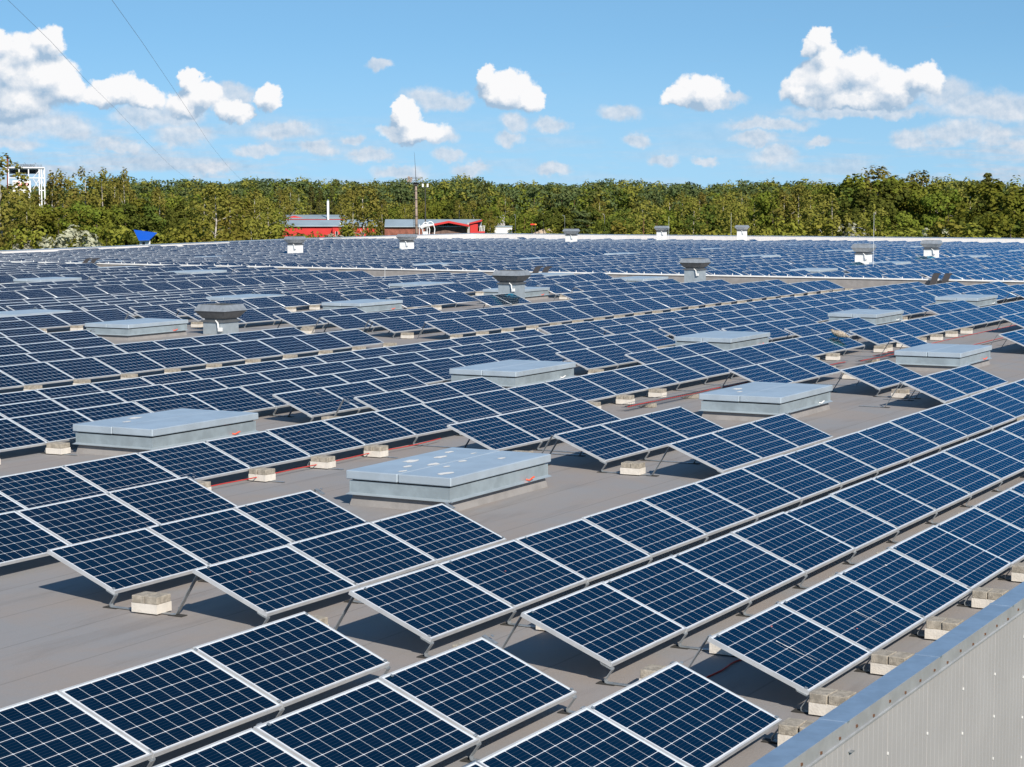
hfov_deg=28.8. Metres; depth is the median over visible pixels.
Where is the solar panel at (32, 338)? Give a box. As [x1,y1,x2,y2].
[6,333,59,343]
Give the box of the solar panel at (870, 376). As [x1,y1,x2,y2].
[840,364,900,389]
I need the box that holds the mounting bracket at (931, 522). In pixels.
[925,488,1014,524]
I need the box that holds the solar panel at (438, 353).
[416,348,462,359]
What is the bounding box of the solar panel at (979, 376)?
[949,364,1007,387]
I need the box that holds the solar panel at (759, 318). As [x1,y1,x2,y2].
[743,314,774,322]
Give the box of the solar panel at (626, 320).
[612,316,642,323]
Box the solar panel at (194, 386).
[161,378,227,393]
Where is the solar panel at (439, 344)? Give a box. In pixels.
[419,339,459,349]
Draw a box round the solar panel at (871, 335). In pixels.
[849,327,894,344]
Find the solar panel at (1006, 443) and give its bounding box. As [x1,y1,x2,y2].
[974,429,1023,462]
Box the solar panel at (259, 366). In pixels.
[232,360,286,372]
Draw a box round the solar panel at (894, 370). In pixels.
[865,359,922,381]
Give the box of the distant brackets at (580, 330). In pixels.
[3,261,1021,390]
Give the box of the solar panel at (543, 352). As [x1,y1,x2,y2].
[515,344,570,361]
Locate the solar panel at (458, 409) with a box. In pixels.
[421,395,499,422]
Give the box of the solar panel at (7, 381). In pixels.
[0,371,23,389]
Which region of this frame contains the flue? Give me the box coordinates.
[327,200,328,219]
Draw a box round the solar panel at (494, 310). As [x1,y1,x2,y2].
[478,307,511,314]
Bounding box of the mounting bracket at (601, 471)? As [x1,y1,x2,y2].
[598,442,677,476]
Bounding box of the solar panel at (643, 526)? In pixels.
[582,499,707,557]
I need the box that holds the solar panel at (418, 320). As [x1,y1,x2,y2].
[400,314,435,329]
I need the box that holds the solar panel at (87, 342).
[61,337,113,347]
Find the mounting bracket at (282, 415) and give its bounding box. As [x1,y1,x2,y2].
[269,390,306,416]
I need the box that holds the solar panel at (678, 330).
[659,325,696,336]
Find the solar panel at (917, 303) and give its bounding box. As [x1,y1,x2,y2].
[903,299,930,312]
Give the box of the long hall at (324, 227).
[280,220,376,236]
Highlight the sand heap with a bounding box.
[533,228,551,233]
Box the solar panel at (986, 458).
[942,439,1023,480]
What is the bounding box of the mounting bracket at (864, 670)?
[855,648,872,673]
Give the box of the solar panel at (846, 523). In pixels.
[785,495,898,551]
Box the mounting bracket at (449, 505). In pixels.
[365,502,454,521]
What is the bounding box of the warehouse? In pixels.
[0,233,1023,766]
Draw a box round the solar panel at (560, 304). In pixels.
[546,300,576,307]
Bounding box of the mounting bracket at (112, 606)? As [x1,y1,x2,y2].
[103,566,209,616]
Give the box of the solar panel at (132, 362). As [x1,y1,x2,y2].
[94,352,166,373]
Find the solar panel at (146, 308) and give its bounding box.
[129,305,178,316]
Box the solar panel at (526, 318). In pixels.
[503,311,549,325]
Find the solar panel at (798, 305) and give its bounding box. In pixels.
[787,302,811,308]
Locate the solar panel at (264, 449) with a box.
[204,431,310,467]
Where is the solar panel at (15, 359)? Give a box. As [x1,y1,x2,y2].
[0,353,38,365]
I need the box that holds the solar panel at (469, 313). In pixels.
[453,309,486,316]
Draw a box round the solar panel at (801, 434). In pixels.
[750,413,832,448]
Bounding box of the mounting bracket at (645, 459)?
[641,431,717,463]
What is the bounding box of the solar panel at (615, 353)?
[586,344,636,364]
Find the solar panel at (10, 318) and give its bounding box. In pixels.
[0,316,19,321]
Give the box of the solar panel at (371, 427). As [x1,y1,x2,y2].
[322,411,416,444]
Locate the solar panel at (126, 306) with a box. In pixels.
[115,302,150,315]
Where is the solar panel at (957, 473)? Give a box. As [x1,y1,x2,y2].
[909,451,1001,495]
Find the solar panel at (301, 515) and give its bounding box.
[233,490,365,541]
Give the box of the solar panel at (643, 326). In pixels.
[626,321,671,335]
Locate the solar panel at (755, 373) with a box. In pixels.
[729,364,793,382]
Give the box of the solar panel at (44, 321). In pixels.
[15,314,70,327]
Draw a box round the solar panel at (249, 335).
[228,330,274,340]
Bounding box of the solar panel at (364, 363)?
[342,357,392,369]
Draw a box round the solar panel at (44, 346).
[18,341,73,352]
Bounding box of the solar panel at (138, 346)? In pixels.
[112,341,166,352]
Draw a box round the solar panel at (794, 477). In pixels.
[741,454,841,500]
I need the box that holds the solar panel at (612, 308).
[593,302,633,314]
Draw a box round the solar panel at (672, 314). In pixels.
[655,311,683,318]
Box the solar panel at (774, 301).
[762,298,786,304]
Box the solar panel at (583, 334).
[568,329,604,338]
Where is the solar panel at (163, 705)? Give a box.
[58,648,281,757]
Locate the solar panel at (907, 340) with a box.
[890,334,926,347]
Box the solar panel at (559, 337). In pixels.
[540,332,577,342]
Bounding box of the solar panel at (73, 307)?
[41,304,83,311]
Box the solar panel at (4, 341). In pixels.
[0,337,18,345]
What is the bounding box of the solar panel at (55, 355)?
[27,349,84,361]
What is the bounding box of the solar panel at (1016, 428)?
[1000,419,1023,438]
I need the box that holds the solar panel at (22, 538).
[0,510,69,566]
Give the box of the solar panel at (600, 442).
[554,424,648,462]
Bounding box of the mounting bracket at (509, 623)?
[500,581,611,627]
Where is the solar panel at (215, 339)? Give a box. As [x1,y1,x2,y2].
[192,334,238,344]
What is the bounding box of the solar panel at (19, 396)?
[0,390,49,404]
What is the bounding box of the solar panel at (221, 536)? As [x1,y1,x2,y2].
[146,508,291,564]
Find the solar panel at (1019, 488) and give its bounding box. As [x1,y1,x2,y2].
[1008,481,1023,495]
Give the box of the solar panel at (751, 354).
[727,346,778,363]
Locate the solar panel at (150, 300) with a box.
[135,298,166,302]
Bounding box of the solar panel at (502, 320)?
[479,314,526,327]
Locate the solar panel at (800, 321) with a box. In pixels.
[786,316,817,325]
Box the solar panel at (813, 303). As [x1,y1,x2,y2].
[803,300,827,306]
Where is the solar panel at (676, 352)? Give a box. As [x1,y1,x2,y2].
[653,345,698,358]
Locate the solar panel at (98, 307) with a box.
[81,304,134,316]
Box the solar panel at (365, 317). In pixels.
[352,311,388,326]
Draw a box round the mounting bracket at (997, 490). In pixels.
[991,477,1002,491]
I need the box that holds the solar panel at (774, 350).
[752,342,800,358]
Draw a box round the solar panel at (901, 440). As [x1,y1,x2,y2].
[857,422,940,459]
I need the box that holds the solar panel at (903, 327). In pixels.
[886,321,929,336]
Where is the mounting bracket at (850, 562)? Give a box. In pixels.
[842,524,940,564]
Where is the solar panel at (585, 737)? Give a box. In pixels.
[477,707,688,766]
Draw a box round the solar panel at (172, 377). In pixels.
[140,371,200,384]
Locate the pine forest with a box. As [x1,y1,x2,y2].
[0,173,1022,231]
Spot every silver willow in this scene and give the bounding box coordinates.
[10,243,32,249]
[37,224,102,248]
[325,232,356,236]
[836,222,869,236]
[922,227,948,236]
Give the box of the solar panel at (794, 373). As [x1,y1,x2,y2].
[757,359,818,382]
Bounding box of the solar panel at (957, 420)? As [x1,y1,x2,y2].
[919,403,992,436]
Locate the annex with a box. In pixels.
[495,226,511,232]
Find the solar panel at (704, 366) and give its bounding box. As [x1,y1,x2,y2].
[672,355,729,377]
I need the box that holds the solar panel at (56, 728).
[0,690,152,766]
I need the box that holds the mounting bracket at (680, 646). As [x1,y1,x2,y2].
[671,601,787,650]
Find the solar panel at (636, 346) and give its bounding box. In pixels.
[616,340,657,352]
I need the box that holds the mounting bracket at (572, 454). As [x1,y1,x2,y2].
[551,424,601,456]
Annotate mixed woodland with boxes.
[0,190,1022,241]
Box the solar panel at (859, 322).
[842,317,876,327]
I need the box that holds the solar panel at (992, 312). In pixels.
[975,306,1006,320]
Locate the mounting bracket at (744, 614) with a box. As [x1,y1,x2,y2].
[736,572,845,616]
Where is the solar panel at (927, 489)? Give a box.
[872,464,970,512]
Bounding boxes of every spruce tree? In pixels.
[305,186,316,214]
[315,188,324,214]
[329,187,336,214]
[978,173,992,206]
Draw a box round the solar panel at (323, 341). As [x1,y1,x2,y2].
[294,332,352,349]
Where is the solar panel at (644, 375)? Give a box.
[614,365,679,388]
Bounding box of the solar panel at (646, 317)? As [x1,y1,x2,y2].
[634,314,663,321]
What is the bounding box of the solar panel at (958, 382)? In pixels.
[926,369,988,395]
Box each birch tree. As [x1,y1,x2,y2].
[0,153,34,247]
[0,220,29,249]
[16,202,42,249]
[30,170,76,230]
[45,168,80,223]
[65,166,105,227]
[80,178,108,205]
[84,167,120,225]
[97,173,136,207]
[110,167,137,214]
[150,187,168,243]
[189,183,215,237]
[190,182,243,241]
[212,192,249,235]
[239,188,270,238]
[242,215,266,240]
[255,197,269,229]
[256,197,283,237]
[272,187,292,238]
[278,186,300,214]
[288,188,311,214]
[332,195,350,216]
[336,188,365,233]
[339,183,387,235]
[373,199,390,235]
[397,202,411,218]
[414,204,432,218]
[448,200,466,218]
[463,199,479,218]
[482,210,497,232]
[496,192,515,224]
[591,196,609,232]
[662,196,679,222]
[673,190,691,231]
[677,194,705,234]
[693,192,706,210]
[715,192,738,218]
[731,190,747,224]
[742,193,760,235]
[768,187,802,235]
[782,185,813,232]
[795,187,828,234]
[806,190,856,235]
[855,200,895,233]
[859,165,894,198]
[904,170,944,207]
[927,174,966,212]
[936,187,978,219]
[957,177,982,210]
[1007,175,1023,199]
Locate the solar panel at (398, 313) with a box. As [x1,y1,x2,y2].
[381,309,415,316]
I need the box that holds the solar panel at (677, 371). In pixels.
[643,360,707,383]
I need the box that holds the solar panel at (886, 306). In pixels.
[871,303,910,316]
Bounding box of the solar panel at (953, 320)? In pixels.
[933,313,973,328]
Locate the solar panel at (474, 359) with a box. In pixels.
[450,353,497,365]
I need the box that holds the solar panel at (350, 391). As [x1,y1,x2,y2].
[322,381,385,409]
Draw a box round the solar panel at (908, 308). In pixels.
[888,301,925,314]
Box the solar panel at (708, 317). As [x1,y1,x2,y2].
[693,313,723,321]
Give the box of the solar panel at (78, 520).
[16,493,157,543]
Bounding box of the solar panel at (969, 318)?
[948,311,987,325]
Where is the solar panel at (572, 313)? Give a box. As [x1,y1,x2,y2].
[551,307,593,319]
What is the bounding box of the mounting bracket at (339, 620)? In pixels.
[257,587,367,629]
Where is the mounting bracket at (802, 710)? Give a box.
[791,686,808,713]
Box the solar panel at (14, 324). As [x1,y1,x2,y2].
[0,320,45,332]
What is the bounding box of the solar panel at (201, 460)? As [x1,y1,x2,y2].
[137,441,249,480]
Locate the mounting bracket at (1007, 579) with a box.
[998,561,1011,580]
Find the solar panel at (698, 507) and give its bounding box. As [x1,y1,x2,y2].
[641,483,756,535]
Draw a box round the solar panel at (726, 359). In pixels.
[700,350,754,368]
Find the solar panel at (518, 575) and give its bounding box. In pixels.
[438,539,587,609]
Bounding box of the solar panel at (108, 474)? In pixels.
[62,453,178,491]
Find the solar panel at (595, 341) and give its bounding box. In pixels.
[574,336,615,346]
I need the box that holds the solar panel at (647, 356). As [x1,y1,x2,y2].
[624,350,671,363]
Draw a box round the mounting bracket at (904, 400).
[890,390,914,400]
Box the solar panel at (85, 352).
[70,345,125,357]
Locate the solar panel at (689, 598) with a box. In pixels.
[602,556,750,631]
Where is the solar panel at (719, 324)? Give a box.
[704,319,736,330]
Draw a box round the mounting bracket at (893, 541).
[886,505,979,543]
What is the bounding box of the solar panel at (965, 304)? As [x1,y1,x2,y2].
[951,300,979,309]
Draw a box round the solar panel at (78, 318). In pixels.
[50,311,103,325]
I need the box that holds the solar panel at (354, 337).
[326,329,383,345]
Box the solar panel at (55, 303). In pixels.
[40,302,71,305]
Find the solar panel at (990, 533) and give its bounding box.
[935,507,1023,566]
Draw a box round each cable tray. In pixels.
[622,360,847,407]
[855,351,895,361]
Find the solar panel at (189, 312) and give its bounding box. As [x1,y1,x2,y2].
[176,307,202,320]
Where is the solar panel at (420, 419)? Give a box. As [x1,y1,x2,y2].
[375,403,456,436]
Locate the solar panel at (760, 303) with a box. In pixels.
[747,300,770,306]
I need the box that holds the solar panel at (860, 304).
[845,301,874,308]
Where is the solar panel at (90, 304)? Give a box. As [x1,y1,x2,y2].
[74,302,107,310]
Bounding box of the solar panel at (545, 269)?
[532,266,551,272]
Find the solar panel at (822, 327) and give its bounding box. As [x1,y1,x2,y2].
[805,322,850,336]
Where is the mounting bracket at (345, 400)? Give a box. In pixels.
[307,398,350,421]
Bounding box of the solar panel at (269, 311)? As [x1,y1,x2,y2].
[253,306,292,320]
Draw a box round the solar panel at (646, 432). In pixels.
[600,415,687,450]
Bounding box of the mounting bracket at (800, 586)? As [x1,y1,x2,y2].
[793,547,896,588]
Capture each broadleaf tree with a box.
[0,204,28,241]
[7,205,62,249]
[32,208,93,248]
[43,201,102,243]
[83,205,129,242]
[87,204,128,227]
[94,225,124,245]
[101,202,157,244]
[119,203,168,243]
[124,198,162,240]
[155,206,174,243]
[157,195,191,242]
[164,199,204,243]
[169,221,206,242]
[222,197,261,237]
[378,208,401,235]
[418,204,445,232]
[423,199,459,218]
[441,197,474,218]
[472,206,501,232]
[534,205,586,233]
[580,206,603,233]
[599,220,621,233]
[644,209,674,234]
[693,204,731,231]
[716,203,754,231]
[747,189,790,235]
[800,182,848,235]
[806,184,869,235]
[818,173,903,234]
[824,188,895,235]
[863,180,922,234]
[865,175,907,203]
[867,211,919,236]
[881,178,930,229]
[903,186,950,236]
[904,214,947,236]
[919,189,963,235]
[947,200,1008,236]
[949,209,971,236]
[953,178,1023,235]
[954,190,1023,237]
[977,208,1023,237]
[1003,194,1023,233]
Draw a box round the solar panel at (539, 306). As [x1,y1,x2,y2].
[523,302,555,309]
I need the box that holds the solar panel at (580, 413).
[541,399,619,427]
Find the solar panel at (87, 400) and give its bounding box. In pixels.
[51,391,125,408]
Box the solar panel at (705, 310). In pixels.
[694,307,721,313]
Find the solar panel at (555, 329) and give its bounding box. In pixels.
[538,324,575,333]
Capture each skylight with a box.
[0,309,71,316]
[13,277,81,282]
[73,408,258,455]
[85,318,187,340]
[167,270,226,273]
[206,294,284,300]
[321,299,402,312]
[346,447,550,510]
[388,281,453,287]
[413,262,447,265]
[449,359,575,387]
[483,287,549,299]
[520,257,556,258]
[531,273,573,275]
[604,252,635,254]
[611,276,667,281]
[674,331,769,349]
[698,382,832,420]
[741,255,779,256]
[790,268,837,272]
[828,309,903,325]
[869,261,910,264]
[894,343,991,371]
[935,294,997,306]
[952,255,987,259]
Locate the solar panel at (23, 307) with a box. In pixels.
[6,303,42,310]
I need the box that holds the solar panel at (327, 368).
[300,361,355,374]
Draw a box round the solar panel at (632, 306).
[613,300,652,312]
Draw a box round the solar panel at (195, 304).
[189,301,217,306]
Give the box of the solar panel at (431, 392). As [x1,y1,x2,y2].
[401,383,464,401]
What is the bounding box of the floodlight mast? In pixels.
[407,154,422,234]
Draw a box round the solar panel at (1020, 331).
[1014,329,1023,334]
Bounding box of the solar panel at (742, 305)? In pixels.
[730,303,754,308]
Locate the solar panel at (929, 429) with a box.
[888,412,967,447]
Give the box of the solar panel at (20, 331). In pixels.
[0,327,44,336]
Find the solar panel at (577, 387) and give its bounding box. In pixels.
[544,376,616,400]
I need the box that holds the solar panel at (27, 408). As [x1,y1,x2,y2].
[0,399,68,417]
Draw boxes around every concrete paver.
[30,385,41,389]
[46,442,60,447]
[54,442,69,448]
[79,379,90,383]
[126,374,137,377]
[132,591,156,603]
[145,592,170,604]
[170,368,180,371]
[198,481,210,487]
[211,364,221,366]
[249,467,263,473]
[250,359,260,362]
[258,468,274,474]
[311,455,326,461]
[313,615,327,624]
[319,456,334,461]
[321,416,332,419]
[323,350,332,353]
[364,444,376,450]
[373,445,387,450]
[452,640,469,647]
[590,402,600,406]
[594,369,603,372]
[616,394,623,398]
[621,461,635,467]
[623,395,633,399]
[630,462,644,468]
[640,664,665,677]
[655,388,665,392]
[778,718,806,735]
[799,720,814,731]
[809,687,837,703]
[828,690,855,705]
[871,649,896,663]
[889,651,913,665]
[891,388,899,392]
[899,389,909,392]
[926,616,946,629]
[942,618,963,630]
[972,587,992,598]
[988,588,1008,599]
[1012,562,1023,572]
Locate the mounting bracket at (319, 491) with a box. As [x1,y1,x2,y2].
[314,488,324,494]
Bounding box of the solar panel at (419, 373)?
[374,362,444,383]
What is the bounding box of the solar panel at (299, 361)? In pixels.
[274,356,325,367]
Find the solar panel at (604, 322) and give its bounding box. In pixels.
[588,319,620,326]
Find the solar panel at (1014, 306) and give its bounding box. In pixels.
[1001,302,1023,311]
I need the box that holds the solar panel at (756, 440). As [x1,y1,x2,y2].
[711,422,799,459]
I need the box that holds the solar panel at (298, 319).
[273,312,323,326]
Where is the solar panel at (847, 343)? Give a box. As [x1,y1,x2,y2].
[816,332,864,349]
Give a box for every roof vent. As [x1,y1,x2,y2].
[194,303,246,334]
[284,236,306,252]
[396,234,416,248]
[492,270,530,305]
[563,229,579,241]
[654,226,668,239]
[679,258,710,282]
[735,225,748,240]
[851,244,876,263]
[920,240,942,257]
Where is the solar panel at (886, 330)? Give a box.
[868,324,905,337]
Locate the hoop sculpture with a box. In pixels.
[420,221,434,233]
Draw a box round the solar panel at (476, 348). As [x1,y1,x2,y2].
[448,343,494,354]
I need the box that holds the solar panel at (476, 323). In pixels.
[453,316,501,330]
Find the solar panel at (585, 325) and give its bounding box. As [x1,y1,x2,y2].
[565,321,612,335]
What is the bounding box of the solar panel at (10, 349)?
[0,345,29,355]
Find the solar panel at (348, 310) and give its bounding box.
[330,307,366,314]
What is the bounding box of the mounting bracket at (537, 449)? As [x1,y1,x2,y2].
[534,422,610,453]
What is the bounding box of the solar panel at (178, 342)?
[154,337,203,348]
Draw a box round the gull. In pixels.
[830,329,849,337]
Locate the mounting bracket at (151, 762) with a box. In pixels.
[147,722,270,766]
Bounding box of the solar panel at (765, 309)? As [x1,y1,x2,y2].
[752,306,779,313]
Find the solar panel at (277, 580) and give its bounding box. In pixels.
[192,545,356,616]
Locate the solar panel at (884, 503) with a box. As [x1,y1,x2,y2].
[830,478,936,530]
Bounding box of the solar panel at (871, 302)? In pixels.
[860,299,884,305]
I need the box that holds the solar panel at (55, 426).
[8,409,91,442]
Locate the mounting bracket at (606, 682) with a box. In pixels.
[596,634,719,685]
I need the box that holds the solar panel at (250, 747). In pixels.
[153,728,312,766]
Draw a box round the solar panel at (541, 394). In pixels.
[506,382,576,406]
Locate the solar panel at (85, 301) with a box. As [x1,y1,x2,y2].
[70,300,100,303]
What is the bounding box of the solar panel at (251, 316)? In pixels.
[238,309,274,323]
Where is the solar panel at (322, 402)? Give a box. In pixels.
[272,387,358,416]
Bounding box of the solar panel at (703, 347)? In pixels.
[680,341,722,354]
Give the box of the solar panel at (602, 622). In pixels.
[520,582,686,666]
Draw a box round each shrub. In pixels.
[0,225,53,249]
[104,224,157,245]
[151,229,194,243]
[162,224,214,243]
[163,215,228,243]
[202,214,252,241]
[215,213,270,241]
[242,222,284,238]
[263,231,304,238]
[309,231,326,237]
[337,222,354,236]
[361,223,382,235]
[544,224,562,233]
[597,220,637,233]
[608,219,626,233]
[613,226,639,234]
[626,230,656,234]
[645,230,691,234]
[697,224,722,234]
[701,227,736,234]
[757,225,772,235]
[771,215,806,235]
[780,217,803,235]
[800,217,837,235]
[844,224,891,236]
[882,229,917,236]
[895,226,933,236]
[902,231,952,236]
[924,216,959,236]
[948,225,984,237]
[960,222,1000,237]
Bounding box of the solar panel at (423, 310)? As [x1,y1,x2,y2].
[406,307,441,314]
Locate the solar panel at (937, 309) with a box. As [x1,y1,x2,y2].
[922,304,952,314]
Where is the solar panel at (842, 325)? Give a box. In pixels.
[823,319,859,335]
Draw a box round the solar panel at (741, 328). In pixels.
[721,325,771,339]
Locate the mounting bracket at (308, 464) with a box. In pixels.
[306,454,342,469]
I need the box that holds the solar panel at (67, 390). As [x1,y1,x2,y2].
[35,383,103,398]
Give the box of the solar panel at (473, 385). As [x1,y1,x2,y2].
[444,376,505,394]
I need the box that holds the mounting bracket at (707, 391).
[673,368,736,391]
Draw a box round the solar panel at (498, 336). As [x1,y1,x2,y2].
[479,332,517,341]
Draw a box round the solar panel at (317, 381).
[288,374,347,388]
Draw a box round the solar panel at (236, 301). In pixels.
[216,299,257,307]
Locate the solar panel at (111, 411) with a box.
[75,401,151,420]
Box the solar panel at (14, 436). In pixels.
[0,418,47,451]
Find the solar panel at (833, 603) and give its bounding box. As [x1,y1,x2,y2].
[778,574,924,653]
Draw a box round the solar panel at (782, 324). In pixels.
[766,319,798,335]
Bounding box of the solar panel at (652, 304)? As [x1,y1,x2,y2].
[632,298,670,310]
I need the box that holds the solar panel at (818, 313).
[798,307,828,321]
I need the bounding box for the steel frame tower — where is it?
[5,163,45,205]
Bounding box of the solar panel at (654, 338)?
[628,330,676,346]
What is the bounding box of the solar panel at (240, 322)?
[194,313,245,323]
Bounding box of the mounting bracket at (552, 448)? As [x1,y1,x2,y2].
[493,432,566,464]
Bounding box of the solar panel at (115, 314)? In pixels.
[85,308,135,320]
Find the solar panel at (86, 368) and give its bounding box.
[47,357,121,378]
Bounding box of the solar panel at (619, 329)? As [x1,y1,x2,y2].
[600,324,638,334]
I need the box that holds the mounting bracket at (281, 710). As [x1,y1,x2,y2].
[276,674,393,717]
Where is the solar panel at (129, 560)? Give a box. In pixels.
[47,528,207,593]
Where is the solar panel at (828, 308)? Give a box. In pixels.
[816,305,842,312]
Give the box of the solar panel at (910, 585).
[838,548,971,621]
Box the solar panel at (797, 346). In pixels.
[775,338,825,356]
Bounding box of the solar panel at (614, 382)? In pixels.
[580,370,648,394]
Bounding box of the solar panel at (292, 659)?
[192,611,389,707]
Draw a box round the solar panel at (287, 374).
[259,366,316,380]
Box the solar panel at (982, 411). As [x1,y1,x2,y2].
[946,396,1016,427]
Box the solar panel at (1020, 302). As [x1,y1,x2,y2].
[1013,300,1023,306]
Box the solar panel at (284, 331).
[263,327,305,336]
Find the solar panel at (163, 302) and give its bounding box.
[147,300,180,304]
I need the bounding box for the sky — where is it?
[0,0,1023,192]
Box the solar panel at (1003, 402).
[970,388,1023,418]
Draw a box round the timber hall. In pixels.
[385,219,484,235]
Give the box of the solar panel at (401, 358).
[378,352,428,364]
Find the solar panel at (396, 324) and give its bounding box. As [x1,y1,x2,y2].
[370,317,421,332]
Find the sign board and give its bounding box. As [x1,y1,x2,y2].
[13,180,30,197]
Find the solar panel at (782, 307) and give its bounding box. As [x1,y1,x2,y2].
[768,303,796,310]
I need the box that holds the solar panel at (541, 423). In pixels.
[496,407,579,441]
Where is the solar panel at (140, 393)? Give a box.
[110,384,177,401]
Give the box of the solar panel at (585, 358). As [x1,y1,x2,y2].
[555,348,617,369]
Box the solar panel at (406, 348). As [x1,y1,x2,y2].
[387,343,430,353]
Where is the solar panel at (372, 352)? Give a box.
[352,347,397,357]
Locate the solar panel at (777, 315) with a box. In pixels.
[763,312,792,319]
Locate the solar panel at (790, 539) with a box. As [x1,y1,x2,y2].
[731,512,854,574]
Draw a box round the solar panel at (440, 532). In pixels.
[370,503,506,562]
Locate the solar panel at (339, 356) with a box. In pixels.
[313,351,362,362]
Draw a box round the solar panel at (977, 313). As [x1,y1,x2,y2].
[963,308,999,322]
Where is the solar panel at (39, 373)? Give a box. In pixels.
[0,362,74,384]
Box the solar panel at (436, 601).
[349,564,514,641]
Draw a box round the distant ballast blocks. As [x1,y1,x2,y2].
[0,283,972,339]
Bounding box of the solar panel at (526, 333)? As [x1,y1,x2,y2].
[509,329,544,337]
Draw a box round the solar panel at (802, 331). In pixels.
[784,325,820,336]
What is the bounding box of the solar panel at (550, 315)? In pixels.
[527,309,571,322]
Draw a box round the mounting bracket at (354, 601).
[344,560,452,603]
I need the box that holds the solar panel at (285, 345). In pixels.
[257,336,319,354]
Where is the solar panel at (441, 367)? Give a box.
[412,357,463,379]
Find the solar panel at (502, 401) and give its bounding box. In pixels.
[465,388,540,413]
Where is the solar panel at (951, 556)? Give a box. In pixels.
[889,525,1011,591]
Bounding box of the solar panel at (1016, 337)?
[999,331,1023,345]
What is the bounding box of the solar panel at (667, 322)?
[649,318,683,326]
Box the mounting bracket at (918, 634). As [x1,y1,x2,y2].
[909,615,925,637]
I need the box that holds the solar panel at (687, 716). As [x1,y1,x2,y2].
[587,661,781,766]
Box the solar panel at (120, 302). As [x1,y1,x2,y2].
[105,300,137,304]
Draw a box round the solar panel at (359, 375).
[331,368,389,382]
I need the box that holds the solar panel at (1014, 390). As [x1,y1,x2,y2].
[993,382,1023,401]
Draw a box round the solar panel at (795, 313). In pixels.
[780,309,821,321]
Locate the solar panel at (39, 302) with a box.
[27,300,58,303]
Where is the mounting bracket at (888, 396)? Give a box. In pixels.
[873,374,935,398]
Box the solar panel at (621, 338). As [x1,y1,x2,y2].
[603,333,655,346]
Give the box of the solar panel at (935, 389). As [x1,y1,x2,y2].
[902,376,967,402]
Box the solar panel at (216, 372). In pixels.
[190,366,245,378]
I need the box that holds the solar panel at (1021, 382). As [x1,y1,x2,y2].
[1014,379,1023,385]
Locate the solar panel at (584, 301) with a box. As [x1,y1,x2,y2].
[566,298,595,305]
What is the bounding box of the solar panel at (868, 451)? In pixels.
[822,432,910,471]
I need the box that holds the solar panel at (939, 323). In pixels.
[918,316,959,331]
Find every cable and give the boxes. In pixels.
[211,438,440,486]
[706,659,740,677]
[874,325,1013,355]
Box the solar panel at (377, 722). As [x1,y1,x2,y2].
[253,678,478,766]
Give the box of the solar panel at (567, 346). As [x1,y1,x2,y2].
[547,340,588,351]
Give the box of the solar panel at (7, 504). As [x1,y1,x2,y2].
[0,493,26,512]
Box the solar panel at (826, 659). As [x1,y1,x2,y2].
[707,603,871,694]
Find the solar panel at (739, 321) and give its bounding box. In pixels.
[724,317,755,325]
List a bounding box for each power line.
[8,0,197,187]
[112,0,291,217]
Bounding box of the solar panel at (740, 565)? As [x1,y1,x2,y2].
[672,533,805,601]
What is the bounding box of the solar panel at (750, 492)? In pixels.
[694,468,801,517]
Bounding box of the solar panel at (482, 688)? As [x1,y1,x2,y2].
[378,637,576,741]
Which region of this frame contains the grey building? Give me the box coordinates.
[494,215,504,231]
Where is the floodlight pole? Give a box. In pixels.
[422,184,427,231]
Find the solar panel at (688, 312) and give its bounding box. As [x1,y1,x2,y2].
[675,309,702,316]
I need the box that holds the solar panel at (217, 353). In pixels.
[180,343,246,363]
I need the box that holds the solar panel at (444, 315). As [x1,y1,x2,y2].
[427,311,461,319]
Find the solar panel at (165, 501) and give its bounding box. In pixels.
[107,476,236,523]
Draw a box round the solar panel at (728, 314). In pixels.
[713,310,742,318]
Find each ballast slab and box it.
[46,447,70,454]
[131,601,171,614]
[249,473,275,481]
[310,461,335,468]
[364,450,387,456]
[616,399,634,403]
[620,467,645,474]
[648,392,666,397]
[709,643,733,655]
[778,734,792,745]
[809,702,836,715]
[826,356,839,359]
[842,374,854,378]
[870,662,896,674]
[874,348,887,352]
[891,393,909,397]
[925,628,948,639]
[971,598,994,607]
[1011,572,1023,581]
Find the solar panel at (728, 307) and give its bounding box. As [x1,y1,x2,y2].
[711,304,737,311]
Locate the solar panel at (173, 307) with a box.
[160,303,194,316]
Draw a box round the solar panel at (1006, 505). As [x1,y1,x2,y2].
[973,489,1023,530]
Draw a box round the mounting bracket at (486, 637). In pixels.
[384,634,497,673]
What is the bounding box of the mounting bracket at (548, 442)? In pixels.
[541,435,558,452]
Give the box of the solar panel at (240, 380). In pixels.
[213,372,271,387]
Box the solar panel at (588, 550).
[514,518,651,582]
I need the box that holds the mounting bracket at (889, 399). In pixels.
[867,382,906,407]
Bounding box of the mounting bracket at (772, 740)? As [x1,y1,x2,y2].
[761,715,854,752]
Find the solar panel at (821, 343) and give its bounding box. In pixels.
[796,335,845,352]
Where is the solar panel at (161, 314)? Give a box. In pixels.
[134,310,180,318]
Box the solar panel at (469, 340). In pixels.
[451,335,490,344]
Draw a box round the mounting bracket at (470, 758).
[460,706,594,762]
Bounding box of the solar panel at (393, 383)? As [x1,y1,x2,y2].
[366,374,426,391]
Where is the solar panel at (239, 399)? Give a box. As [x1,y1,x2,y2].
[190,386,275,411]
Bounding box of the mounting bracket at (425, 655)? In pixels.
[417,611,533,658]
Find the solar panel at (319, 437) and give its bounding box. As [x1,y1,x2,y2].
[265,420,365,455]
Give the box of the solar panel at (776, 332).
[744,322,792,339]

